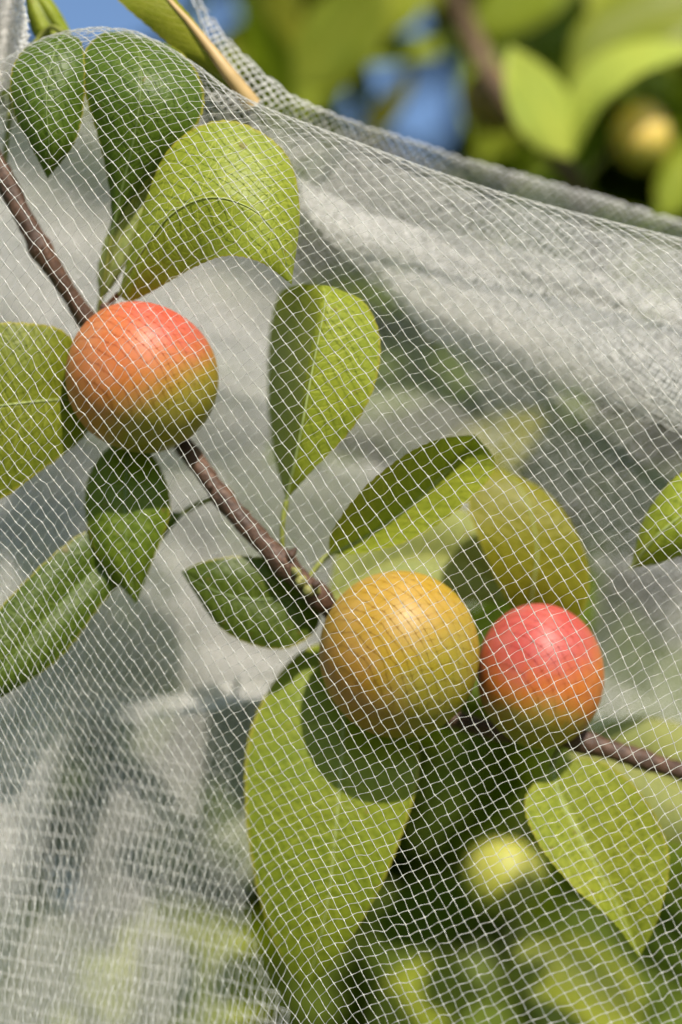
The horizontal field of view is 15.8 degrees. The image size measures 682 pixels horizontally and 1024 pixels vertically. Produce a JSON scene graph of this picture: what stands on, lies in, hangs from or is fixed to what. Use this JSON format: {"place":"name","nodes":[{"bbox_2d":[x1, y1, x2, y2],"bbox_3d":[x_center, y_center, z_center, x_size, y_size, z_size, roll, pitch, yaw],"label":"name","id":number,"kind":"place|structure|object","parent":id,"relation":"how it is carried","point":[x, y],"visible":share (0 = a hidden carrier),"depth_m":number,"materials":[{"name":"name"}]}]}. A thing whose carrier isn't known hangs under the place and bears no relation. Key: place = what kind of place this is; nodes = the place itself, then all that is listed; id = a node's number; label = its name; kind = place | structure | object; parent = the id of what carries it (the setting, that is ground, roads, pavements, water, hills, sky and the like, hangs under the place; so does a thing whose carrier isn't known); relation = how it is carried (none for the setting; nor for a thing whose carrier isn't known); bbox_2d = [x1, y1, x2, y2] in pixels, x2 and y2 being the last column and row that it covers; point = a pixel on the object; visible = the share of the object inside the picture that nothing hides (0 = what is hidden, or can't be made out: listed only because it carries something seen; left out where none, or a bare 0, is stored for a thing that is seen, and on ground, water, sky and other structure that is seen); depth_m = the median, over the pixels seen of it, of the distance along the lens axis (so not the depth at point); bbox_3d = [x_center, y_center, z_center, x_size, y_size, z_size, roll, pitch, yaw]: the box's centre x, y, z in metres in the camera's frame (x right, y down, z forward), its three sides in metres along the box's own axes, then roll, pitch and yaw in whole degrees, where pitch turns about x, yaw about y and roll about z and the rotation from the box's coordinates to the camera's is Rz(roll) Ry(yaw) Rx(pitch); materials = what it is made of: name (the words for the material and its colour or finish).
{"place":"outdoors","nodes":[
{"label":"outdoors","id":0,"kind":"place"},
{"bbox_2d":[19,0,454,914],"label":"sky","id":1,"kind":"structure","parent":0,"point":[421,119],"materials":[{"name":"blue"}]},
{"bbox_2d":[0,0,681,1023],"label":"plum tree","id":2,"kind":"object","parent":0,"point":[570,82],"visible":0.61,"depth_m":0.63,"materials":[{"name":"green plant"}]},
{"bbox_2d":[0,0,681,991],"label":"branch","id":3,"kind":"object","parent":2,"relation":"hanging from","point":[46,16],"depth_m":0.47,"materials":[{"name":"green plant"}]},
{"bbox_2d":[0,0,681,1023],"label":"netting bag","id":4,"kind":"object","parent":3,"relation":"hanging from","point":[448,308],"visible":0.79,"depth_m":0.48,"materials":[{"name":"white fabric"}]},
{"bbox_2d":[319,571,478,737],"bbox_3d":[0.011,0.027,0.465,0.030,0.031,0.030,-9,-17,29],"label":"plum","id":5,"kind":"object","parent":3,"relation":"hanging from","point":[452,598],"visible":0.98,"depth_m":0.46,"materials":[{"name":"orange food"}]},
{"bbox_2d":[477,603,603,748],"bbox_3d":[0.038,0.032,0.470,0.024,0.027,0.024,-12,-19,39],"label":"plum","id":6,"kind":"object","parent":3,"relation":"hanging from","point":[531,622],"visible":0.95,"depth_m":0.46,"materials":[{"name":"red food"}]},
{"bbox_2d":[461,67,513,133],"bbox_3d":[0.037,-0.100,0.596,0.016,0.019,0.024,0,-15,0],"label":"plum","id":7,"kind":"object","parent":2,"relation":"hanging from","point":[482,111],"visible":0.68,"depth_m":0.59,"materials":[{"name":"green food"}]},
{"bbox_2d":[463,825,545,917],"bbox_3d":[0.036,0.079,0.548,0.018,0.022,0.017,5,-16,-19],"label":"plum","id":8,"kind":"object","parent":2,"relation":"hanging from","point":[492,884],"visible":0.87,"depth_m":0.54,"materials":[{"name":"food"}]},
{"bbox_2d":[580,101,670,180],"bbox_3d":[0.067,-0.087,0.580,0.022,0.018,0.014,0,-15,0],"label":"plum","id":9,"kind":"object","parent":2,"relation":"hanging from","point":[640,135],"visible":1,"depth_m":0.57,"materials":[{"name":"yellow food"}]}
]}

